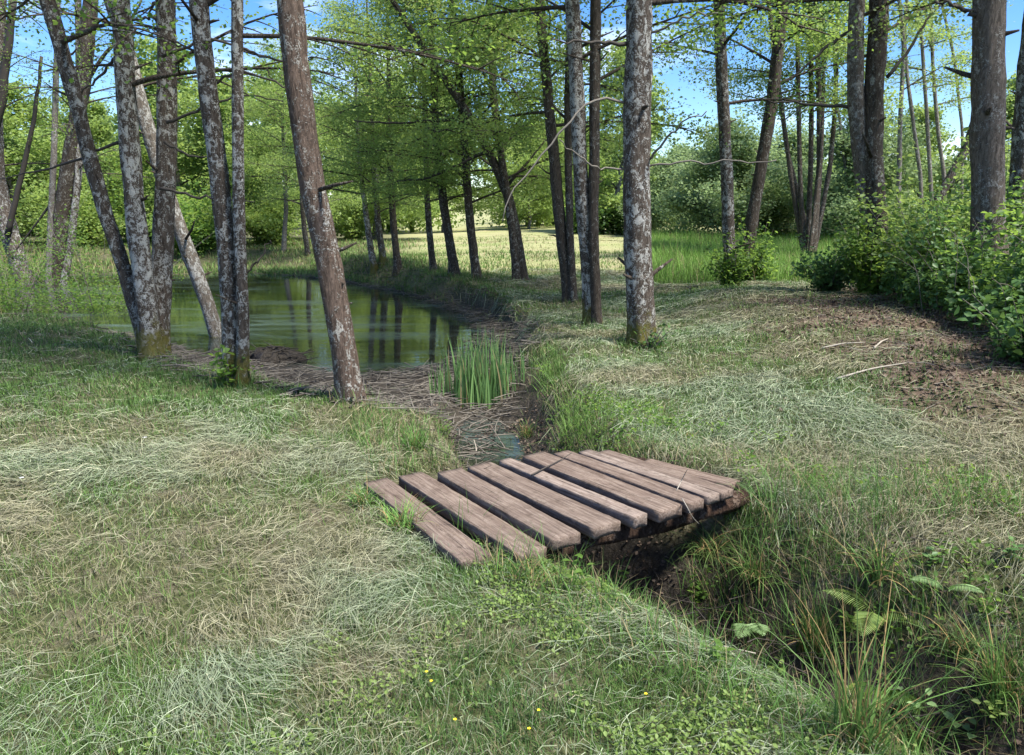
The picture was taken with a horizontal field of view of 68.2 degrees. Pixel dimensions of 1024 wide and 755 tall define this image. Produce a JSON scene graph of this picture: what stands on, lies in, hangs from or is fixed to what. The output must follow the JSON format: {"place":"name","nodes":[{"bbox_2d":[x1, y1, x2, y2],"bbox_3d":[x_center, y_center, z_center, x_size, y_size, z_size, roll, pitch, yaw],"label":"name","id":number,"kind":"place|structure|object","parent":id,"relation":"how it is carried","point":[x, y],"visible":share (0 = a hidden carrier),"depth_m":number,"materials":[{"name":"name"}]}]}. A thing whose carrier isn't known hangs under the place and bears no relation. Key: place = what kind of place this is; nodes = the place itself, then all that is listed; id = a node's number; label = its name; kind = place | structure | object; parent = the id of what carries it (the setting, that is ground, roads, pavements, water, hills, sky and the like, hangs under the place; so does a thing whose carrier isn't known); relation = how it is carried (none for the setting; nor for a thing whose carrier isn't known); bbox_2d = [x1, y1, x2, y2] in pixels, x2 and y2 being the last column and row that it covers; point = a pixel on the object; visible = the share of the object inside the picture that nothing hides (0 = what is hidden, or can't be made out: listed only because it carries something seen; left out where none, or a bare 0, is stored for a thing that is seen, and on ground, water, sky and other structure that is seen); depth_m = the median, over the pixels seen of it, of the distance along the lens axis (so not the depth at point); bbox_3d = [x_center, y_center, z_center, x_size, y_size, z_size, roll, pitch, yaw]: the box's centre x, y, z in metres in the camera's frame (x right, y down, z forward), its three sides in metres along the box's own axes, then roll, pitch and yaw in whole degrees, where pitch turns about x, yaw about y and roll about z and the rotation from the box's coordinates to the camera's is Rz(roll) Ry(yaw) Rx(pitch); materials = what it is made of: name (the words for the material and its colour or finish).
{"place":"outdoors","nodes":[
{"label":"outdoors","id":0,"kind":"place"},
{"bbox_2d":[0,273,525,470],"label":"water","id":1,"kind":"structure","parent":0,"point":[394,330],"depth_m":15.07,"materials":[{"name":"liquid"}]},
{"bbox_2d":[116,266,890,408],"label":"grass tufts","id":2,"kind":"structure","parent":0,"point":[255,379],"depth_m":8.55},
{"bbox_2d":[385,234,624,276],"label":"field grass","id":3,"kind":"structure","parent":0,"point":[484,240],"depth_m":33.68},
{"bbox_2d":[0,200,1023,754],"bbox_3d":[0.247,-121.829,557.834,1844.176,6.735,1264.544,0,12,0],"label":"ground","id":4,"kind":"structure","parent":0,"point":[668,568],"depth_m":3.85,"materials":[{"name":"plant"}]},
{"bbox_2d":[3,72,103,239],"bbox_3d":[-24.183,-10.591,36.525,8.905,8.571,8.678,0,12,0],"label":"broadleaf tree","id":5,"kind":"object","parent":4,"relation":"on","point":[19,109],"visible":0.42,"depth_m":35.99,"materials":[{"name":"green plant"}]},
{"bbox_2d":[0,181,117,312],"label":"bush","id":6,"kind":"object","parent":4,"relation":"on","point":[8,297],"visible":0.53,"depth_m":17.04,"materials":[{"name":"green plant"}]},
{"bbox_2d":[0,0,156,284],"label":"alder tree","id":7,"kind":"object","parent":4,"relation":"on","point":[69,182],"visible":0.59,"depth_m":22.15,"materials":[{"name":"green plant"}]},
{"bbox_2d":[23,95,147,238],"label":"broadleaf tree","id":8,"kind":"object","parent":4,"relation":"on","point":[96,113],"visible":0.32,"depth_m":43.17,"materials":[{"name":"green plant"}]},
{"bbox_2d":[11,143,177,246],"bbox_3d":[-20.017,-8.461,35.066,9.078,4.783,5.107,-8,15,-32],"label":"bush","id":9,"kind":"object","parent":4,"relation":"on","point":[91,236],"visible":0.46,"depth_m":34.79,"materials":[{"name":"green plant"}]},
{"bbox_2d":[0,153,216,314],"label":"bush","id":10,"kind":"object","parent":4,"relation":"on","point":[82,297],"visible":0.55,"depth_m":16.54,"materials":[{"name":"green plant"}]},
{"bbox_2d":[46,145,187,243],"bbox_3d":[-18.248,-8.845,36.888,6.769,4.783,5.972,4,13,17],"label":"bush","id":11,"kind":"object","parent":4,"relation":"on","point":[115,207],"visible":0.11,"depth_m":36.47,"materials":[{"name":"green plant"}]},
{"bbox_2d":[0,0,278,337],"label":"alder tree","id":12,"kind":"object","parent":4,"relation":"on","point":[192,263],"visible":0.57,"depth_m":12.76,"materials":[{"name":"grey plant"}]},
{"bbox_2d":[81,31,275,221],"bbox_3d":[-17.675,-12.262,39.155,9.369,10.611,8.584,0,12,0],"label":"broadleaf tree","id":13,"kind":"object","parent":4,"relation":"on","point":[147,73],"visible":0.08,"depth_m":37.81,"materials":[{"name":"green plant"}]},
{"bbox_2d":[123,175,246,254],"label":"bush","id":14,"kind":"object","parent":4,"relation":"on","point":[189,220],"visible":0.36,"depth_m":31.86,"materials":[{"name":"green plant"}]},
{"bbox_2d":[149,180,231,249],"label":"bush","id":15,"kind":"object","parent":4,"relation":"on","point":[210,211],"visible":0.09,"depth_m":33.04,"materials":[{"name":"green plant"}]},
{"bbox_2d":[0,0,382,360],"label":"alder tree","id":16,"kind":"object","parent":4,"relation":"on","point":[146,279],"visible":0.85,"depth_m":8.31,"materials":[{"name":"grey plant"}]},
{"bbox_2d":[120,64,327,235],"bbox_3d":[-13.960,-10.628,36.497,8.678,8.572,8.905,9,15,34],"label":"broadleaf tree","id":17,"kind":"object","parent":4,"relation":"on","point":[196,164],"visible":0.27,"depth_m":35.82,"materials":[{"name":"green plant"}]},
{"bbox_2d":[202,344,258,387],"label":"bush","id":18,"kind":"object","parent":4,"relation":"on","point":[226,373],"visible":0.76,"depth_m":6.99,"materials":[{"name":"green plant"}]},
{"bbox_2d":[183,171,308,246],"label":"bush","id":19,"kind":"object","parent":4,"relation":"on","point":[267,236],"visible":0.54,"depth_m":36.58,"materials":[{"name":"green plant"}]},
{"bbox_2d":[0,235,550,291],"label":"bank grass","id":20,"kind":"structure","parent":4,"relation":"on","point":[361,241],"depth_m":30.98,"materials":[{"name":"plant"}]},
{"bbox_2d":[249,346,307,365],"bbox_3d":[-3.442,-0.304,10.990,0.744,0.348,0.764,11,17,42],"label":"earth mound","id":21,"kind":"object","parent":4,"relation":"on","point":[260,353],"visible":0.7,"depth_m":10.81,"materials":[{"name":"soil"}]},
{"bbox_2d":[196,23,362,252],"bbox_3d":[-9.083,-9.773,31.973,6.568,9.537,7.088,0,12,0],"label":"alder tree","id":22,"kind":"object","parent":4,"relation":"on","point":[284,230],"visible":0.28,"depth_m":31.17,"materials":[{"name":"green plant"}]},
{"bbox_2d":[5,259,564,468],"bbox_3d":[-4.796,-1.604,15.922,10.926,0.747,20.539,0,12,0],"label":"reed debris","id":23,"kind":"object","parent":4,"relation":"on","point":[400,374],"visible":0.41,"depth_m":9.26,"materials":[{"name":"plant"}]},
{"bbox_2d":[245,56,339,226],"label":"broadleaf tree","id":24,"kind":"object","parent":4,"relation":"on","point":[275,130],"visible":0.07,"depth_m":44.99,"materials":[{"name":"green plant"}]},
{"bbox_2d":[226,26,368,255],"bbox_3d":[-8.554,-9.098,29.824,6.865,8.964,5.686,0,12,0],"label":"alder tree","id":25,"kind":"object","parent":4,"relation":"on","point":[304,231],"visible":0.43,"depth_m":29.63,"materials":[{"name":"green plant"}]},
{"bbox_2d":[0,246,606,451],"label":"bank grass","id":26,"kind":"structure","parent":4,"relation":"on","point":[295,255],"depth_m":15.27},
{"bbox_2d":[123,0,553,386],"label":"alder tree","id":27,"kind":"object","parent":4,"relation":"on","point":[229,224],"visible":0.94,"depth_m":6.70,"materials":[{"name":"grey plant"}]},
{"bbox_2d":[306,169,403,240],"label":"bush","id":28,"kind":"object","parent":4,"relation":"on","point":[353,225],"visible":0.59,"depth_m":40.45,"materials":[{"name":"green plant"}]},
{"bbox_2d":[246,0,468,274],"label":"alder tree","id":29,"kind":"object","parent":4,"relation":"on","point":[379,233],"visible":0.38,"depth_m":22.94,"materials":[{"name":"green plant"}]},
{"bbox_2d":[340,481,390,512],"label":"grass tuft","id":30,"kind":"object","parent":4,"relation":"on","point":[360,498],"visible":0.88,"depth_m":4.24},
{"bbox_2d":[291,58,452,239],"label":"broadleaf tree","id":31,"kind":"object","parent":4,"relation":"on","point":[384,216],"visible":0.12,"depth_m":41.47,"materials":[{"name":"green plant"}]},
{"bbox_2d":[271,0,476,276],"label":"alder tree","id":32,"kind":"object","parent":4,"relation":"on","point":[397,263],"visible":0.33,"depth_m":21.24,"materials":[{"name":"green plant"}]},
{"bbox_2d":[373,485,447,537],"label":"grass tuft","id":33,"kind":"object","parent":4,"relation":"on","point":[405,521],"visible":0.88,"depth_m":3.91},
{"bbox_2d":[394,418,433,455],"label":"grass tuft","id":34,"kind":"object","parent":4,"relation":"on","point":[417,440],"visible":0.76,"depth_m":5.13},
{"bbox_2d":[316,0,542,269],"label":"alder tree","id":35,"kind":"object","parent":4,"relation":"on","point":[430,245],"visible":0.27,"depth_m":20.13,"materials":[{"name":"green plant"}]},
{"bbox_2d":[316,0,547,276],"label":"alder tree","id":36,"kind":"object","parent":4,"relation":"on","point":[453,264],"visible":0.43,"depth_m":18.54,"materials":[{"name":"green plant"}]},
{"bbox_2d":[277,0,627,403],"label":"alder tree","id":37,"kind":"object","parent":4,"relation":"on","point":[327,250],"visible":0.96,"depth_m":6.10,"materials":[{"name":"brown plant"}]},
{"bbox_2d":[397,70,510,232],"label":"broadleaf tree","id":38,"kind":"object","parent":4,"relation":"on","point":[457,206],"visible":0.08,"depth_m":55.93,"materials":[{"name":"green plant"}]},
{"bbox_2d":[305,0,625,282],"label":"alder tree","id":39,"kind":"object","parent":4,"relation":"on","point":[517,253],"visible":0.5,"depth_m":16.33,"materials":[{"name":"green plant"}]},
{"bbox_2d":[361,0,572,279],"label":"alder tree","id":40,"kind":"object","parent":4,"relation":"on","point":[472,244],"visible":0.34,"depth_m":17.61,"materials":[{"name":"green plant"}]},
{"bbox_2d":[428,325,531,409],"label":"iris clump","id":41,"kind":"object","parent":4,"relation":"on","point":[480,388],"visible":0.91,"depth_m":8.41,"materials":[{"name":"plant"}]},
{"bbox_2d":[73,530,916,754],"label":"clover","id":42,"kind":"object","parent":4,"relation":"on","point":[641,733],"visible":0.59,"depth_m":2.46,"materials":[{"name":"green plant"}]},
{"bbox_2d":[5,82,1007,236],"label":"distant wood","id":43,"kind":"object","parent":4,"relation":"on","point":[422,223],"visible":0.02,"depth_m":63.90,"materials":[{"name":"green plant"}]},
{"bbox_2d":[0,249,1023,754],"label":"mown grass","id":44,"kind":"structure","parent":4,"relation":"on","point":[560,363],"depth_m":3.61,"materials":[{"name":"plant"}]},
{"bbox_2d":[0,267,1023,754],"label":"hay clippings","id":45,"kind":"object","parent":4,"relation":"on","point":[398,539],"visible":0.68,"depth_m":4.28,"materials":[{"name":"plant"}]},
{"bbox_2d":[480,130,573,228],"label":"broadleaf tree","id":46,"kind":"object","parent":4,"relation":"on","point":[540,204],"visible":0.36,"depth_m":57.29,"materials":[{"name":"green plant"}]},
{"bbox_2d":[502,545,559,596],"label":"grass tuft","id":47,"kind":"object","parent":4,"relation":"on","point":[531,574],"visible":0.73,"depth_m":3.33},
{"bbox_2d":[364,449,749,572],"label":"wooden bridge","id":48,"kind":"structure","parent":4,"relation":"on","point":[589,498],"depth_m":4.13,"materials":[{"name":"brown wood"}]},
{"bbox_2d":[398,0,734,304],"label":"alder tree","id":49,"kind":"object","parent":4,"relation":"on","point":[564,231],"visible":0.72,"depth_m":13.46,"materials":[{"name":"green plant"}]},
{"bbox_2d":[385,0,772,327],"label":"alder tree","id":50,"kind":"object","parent":4,"relation":"on","point":[586,190],"visible":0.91,"depth_m":10.04,"materials":[{"name":"green plant"}]},
{"bbox_2d":[564,206,666,234],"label":"hedge","id":51,"kind":"object","parent":4,"relation":"on","point":[608,220],"visible":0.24,"depth_m":48.11,"materials":[{"name":"green plant"}]},
{"bbox_2d":[547,39,685,232],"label":"broadleaf tree","id":52,"kind":"object","parent":4,"relation":"on","point":[616,198],"visible":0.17,"depth_m":48.57,"materials":[{"name":"green plant"}]},
{"bbox_2d":[630,318,676,350],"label":"bush","id":53,"kind":"object","parent":4,"relation":"on","point":[654,339],"visible":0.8,"depth_m":8.61,"materials":[{"name":"green plant"}]},
{"bbox_2d":[613,136,718,230],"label":"willow bush","id":54,"kind":"object","parent":4,"relation":"on","point":[658,170],"visible":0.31,"depth_m":43.81,"materials":[{"name":"green plant"}]},
{"bbox_2d":[502,0,875,350],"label":"alder tree","id":55,"kind":"object","parent":4,"relation":"on","point":[640,273],"visible":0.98,"depth_m":8.35,"materials":[{"name":"grey plant"}]},
{"bbox_2d":[662,511,748,573],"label":"grass tuft","id":56,"kind":"object","parent":4,"relation":"on","point":[704,551],"visible":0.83,"depth_m":4.40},
{"bbox_2d":[405,379,1023,748],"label":"ditch leaves","id":57,"kind":"object","parent":4,"relation":"on","point":[967,613],"visible":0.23,"depth_m":4.19,"materials":[{"name":"plant"}]},
{"bbox_2d":[410,364,1023,754],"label":"ditch debris","id":58,"kind":"object","parent":4,"relation":"on","point":[773,644],"visible":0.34,"depth_m":3.88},
{"bbox_2d":[700,220,760,285],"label":"bush","id":59,"kind":"object","parent":4,"relation":"on","point":[729,274],"visible":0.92,"depth_m":14.63,"materials":[{"name":"green plant"}]},
{"bbox_2d":[650,98,815,237],"bbox_3d":[10.128,-9.244,34.629,8.024,6.577,7.877,0,12,0],"label":"willow bush","id":60,"kind":"object","parent":4,"relation":"on","point":[744,143],"visible":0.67,"depth_m":34.28,"materials":[{"name":"green plant"}]},
{"bbox_2d":[606,0,889,284],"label":"alder tree","id":61,"kind":"object","parent":4,"relation":"on","point":[725,152],"visible":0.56,"depth_m":14.31,"materials":[{"name":"green plant"}]},
{"bbox_2d":[733,623,770,637],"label":"fern","id":62,"kind":"object","parent":4,"relation":"on","point":[752,627],"visible":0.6,"depth_m":3.91,"materials":[{"name":"green plant"}]},
{"bbox_2d":[715,519,794,607],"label":"grass tuft","id":63,"kind":"object","parent":4,"relation":"on","point":[750,561],"visible":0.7,"depth_m":4.10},
{"bbox_2d":[734,211,783,280],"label":"bush","id":64,"kind":"object","parent":4,"relation":"on","point":[765,273],"visible":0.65,"depth_m":15.97,"materials":[{"name":"green plant"}]},
{"bbox_2d":[546,378,1023,689],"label":"ditch weeds","id":65,"kind":"object","parent":4,"relation":"on","point":[972,542],"visible":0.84,"depth_m":4.25,"materials":[{"name":"green plant"}]},
{"bbox_2d":[676,0,907,256],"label":"alder tree","id":66,"kind":"object","parent":4,"relation":"on","point":[805,225],"visible":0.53,"depth_m":22.98,"materials":[{"name":"green plant"}]},
{"bbox_2d":[734,118,856,233],"bbox_3d":[13.846,-9.629,36.783,7.483,6.248,7.623,5,13,21],"label":"willow bush","id":67,"kind":"object","parent":4,"relation":"on","point":[792,138],"visible":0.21,"depth_m":35.77,"materials":[{"name":"green plant"}]},
{"bbox_2d":[579,283,1023,470],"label":"leaf litter","id":68,"kind":"object","parent":4,"relation":"on","point":[905,403],"visible":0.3,"depth_m":7.36,"materials":[{"name":"plant"}]},
{"bbox_2d":[670,0,941,281],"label":"alder tree","id":69,"kind":"object","parent":4,"relation":"on","point":[758,181],"visible":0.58,"depth_m":15.60,"materials":[{"name":"green plant"}]},
{"bbox_2d":[767,584,855,666],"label":"grass tuft","id":70,"kind":"object","parent":4,"relation":"on","point":[811,643],"visible":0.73,"depth_m":3.73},
{"bbox_2d":[652,0,1012,291],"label":"alder tree","id":71,"kind":"object","parent":4,"relation":"on","point":[864,106],"visible":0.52,"depth_m":11.80,"materials":[{"name":"brown plant"}]},
{"bbox_2d":[787,233,887,293],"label":"bush","id":72,"kind":"object","parent":4,"relation":"on","point":[826,276],"visible":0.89,"depth_m":12.55,"materials":[{"name":"green plant"}]},
{"bbox_2d":[683,285,1023,450],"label":"straw and twigs","id":73,"kind":"object","parent":4,"relation":"on","point":[873,298],"visible":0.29,"depth_m":7.75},
{"bbox_2d":[710,561,1017,754],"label":"grass tuft","id":74,"kind":"object","parent":4,"relation":"on","point":[845,705],"visible":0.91,"depth_m":2.28,"materials":[{"name":"plant"}]},
{"bbox_2d":[768,101,966,238],"bbox_3d":[14.502,-8.679,31.983,8.024,6.577,7.877,-11,17,-42],"label":"willow bush","id":75,"kind":"object","parent":4,"relation":"on","point":[841,202],"visible":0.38,"depth_m":30.96,"materials":[{"name":"green plant"}]},
{"bbox_2d":[824,173,915,295],"bbox_3d":[5.838,-2.243,12.004,1.491,1.923,1.631,0,12,0],"label":"bush","id":76,"kind":"object","parent":4,"relation":"on","point":[868,271],"visible":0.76,"depth_m":11.88,"materials":[{"name":"green plant"}]},
{"bbox_2d":[823,589,925,633],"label":"fern","id":77,"kind":"object","parent":4,"relation":"on","point":[863,613],"visible":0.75,"depth_m":3.56,"materials":[{"name":"green plant"}]},
{"bbox_2d":[821,531,948,608],"bbox_3d":[1.817,0.876,3.632,0.573,0.293,0.561,0,12,0],"label":"grass tuft","id":78,"kind":"object","parent":4,"relation":"on","point":[879,576],"visible":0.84,"depth_m":3.66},
{"bbox_2d":[846,681,925,715],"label":"fern","id":79,"kind":"object","parent":4,"relation":"on","point":[910,696],"visible":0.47,"depth_m":3.42,"materials":[{"name":"green plant"}]},
{"bbox_2d":[838,0,971,215],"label":"sapling","id":80,"kind":"object","parent":4,"relation":"on","point":[899,137],"visible":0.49,"depth_m":24.35,"materials":[{"name":"green plant"}]},
{"bbox_2d":[846,0,970,205],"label":"sapling","id":81,"kind":"object","parent":4,"relation":"on","point":[917,152],"visible":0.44,"depth_m":25.80,"materials":[{"name":"green plant"}]},
{"bbox_2d":[853,126,970,298],"bbox_3d":[5.554,-2.228,10.316,1.665,2.423,2.373,9,15,36],"label":"bush","id":82,"kind":"object","parent":4,"relation":"on","point":[904,207],"visible":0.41,"depth_m":10.47,"materials":[{"name":"green plant"}]},
{"bbox_2d":[821,640,1021,754],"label":"grass tuft","id":83,"kind":"object","parent":4,"relation":"on","point":[919,736],"visible":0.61,"depth_m":3.30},
{"bbox_2d":[832,0,1014,204],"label":"sapling","id":84,"kind":"object","parent":4,"relation":"on","point":[927,127],"visible":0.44,"depth_m":26.89,"materials":[{"name":"green plant"}]},
{"bbox_2d":[824,186,1023,328],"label":"bramble stems","id":85,"kind":"object","parent":4,"relation":"on","point":[961,261],"visible":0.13,"depth_m":8.63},
{"bbox_2d":[832,0,1023,250],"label":"alder tree","id":86,"kind":"object","parent":4,"relation":"on","point":[1017,153],"visible":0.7,"depth_m":10.73,"materials":[{"name":"green plant"}]},
{"bbox_2d":[886,100,970,205],"bbox_3d":[18.920,-9.473,35.034,5.322,6.579,5.808,-5,13,-22],"label":"broadleaf tree","id":87,"kind":"object","parent":4,"relation":"on","point":[921,119],"visible":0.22,"depth_m":34.14,"materials":[{"name":"green plant"}]},
{"bbox_2d":[847,169,1023,330],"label":"bramble undergrowth","id":88,"kind":"object","parent":4,"relation":"on","point":[912,288],"visible":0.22,"depth_m":8.45,"materials":[{"name":"green plant"}]},
{"bbox_2d":[854,171,1023,322],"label":"nettles","id":89,"kind":"object","parent":4,"relation":"on","point":[1017,211],"visible":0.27,"depth_m":8.53,"materials":[{"name":"green plant"}]},
{"bbox_2d":[866,0,1013,204],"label":"sapling","id":90,"kind":"object","parent":4,"relation":"on","point":[939,141],"visible":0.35,"depth_m":28.47,"materials":[{"name":"green plant"}]},
{"bbox_2d":[884,0,1014,213],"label":"sapling","id":91,"kind":"object","parent":4,"relation":"on","point":[959,107],"visible":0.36,"depth_m":29.78,"materials":[{"name":"green plant"}]},
{"bbox_2d":[931,123,969,209],"bbox_3d":[10.714,-5.291,18.292,1.304,4.107,0.403,0,12,0],"label":"alder tree","id":92,"kind":"object","parent":4,"relation":"on","point":[951,174],"visible":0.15,"depth_m":18.30,"materials":[{"name":"brown plant"}]},
{"bbox_2d":[878,204,1023,305],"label":"bush","id":93,"kind":"object","parent":4,"relation":"on","point":[948,258],"visible":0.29,"depth_m":9.17,"materials":[{"name":"green plant"}]},
{"bbox_2d":[889,585,1023,667],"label":"grass tuft","id":94,"kind":"object","parent":4,"relation":"on","point":[959,649],"visible":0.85,"depth_m":3.37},
{"bbox_2d":[943,711,979,741],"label":"leafy plant","id":95,"kind":"object","parent":4,"relation":"on","point":[965,727],"visible":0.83,"depth_m":3.26,"materials":[{"name":"green plant"}]},
{"bbox_2d":[928,70,1015,209],"bbox_3d":[21.470,-9.434,32.701,5.502,7.634,5.836,1,12,5],"label":"broadleaf tree","id":96,"kind":"object","parent":4,"relation":"on","point":[1010,106],"visible":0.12,"depth_m":32.22,"materials":[{"name":"green plant"}]},
{"bbox_2d":[934,133,1011,195],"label":"bush","id":97,"kind":"object","parent":4,"relation":"on","point":[1007,155],"visible":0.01,"depth_m":12.25,"materials":[{"name":"green plant"}]},
{"bbox_2d":[926,595,1023,728],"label":"grass tuft","id":98,"kind":"object","parent":4,"relation":"on","point":[1000,683],"visible":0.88,"depth_m":3.20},
{"bbox_2d":[934,0,1019,274],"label":"alder tree","id":99,"kind":"object","parent":4,"relation":"on","point":[987,77],"visible":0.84,"depth_m":9.21,"materials":[{"name":"brown plant"}]},
{"bbox_2d":[948,281,1023,364],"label":"bush","id":100,"kind":"object","parent":4,"relation":"on","point":[1011,332],"visible":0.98,"depth_m":6.10,"materials":[{"name":"green plant"}]},
{"bbox_2d":[972,697,1015,726],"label":"leafy plant","id":101,"kind":"object","parent":4,"relation":"on","point":[990,704],"visible":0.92,"depth_m":3.16,"materials":[{"name":"green plant"}]},
{"bbox_2d":[6,0,1023,199],"label":"sky","id":102,"kind":"structure","parent":0,"point":[1014,12],"materials":[{"name":"blue"}]},
{"bbox_2d":[339,393,1023,754],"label":"ditch grass","id":103,"kind":"structure","parent":0,"point":[876,498],"depth_m":3.87,"materials":[{"name":"plant"}]},
{"bbox_2d":[651,212,907,284],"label":"tall grass","id":104,"kind":"structure","parent":0,"point":[684,251],"depth_m":22.72,"materials":[{"name":"plant"}]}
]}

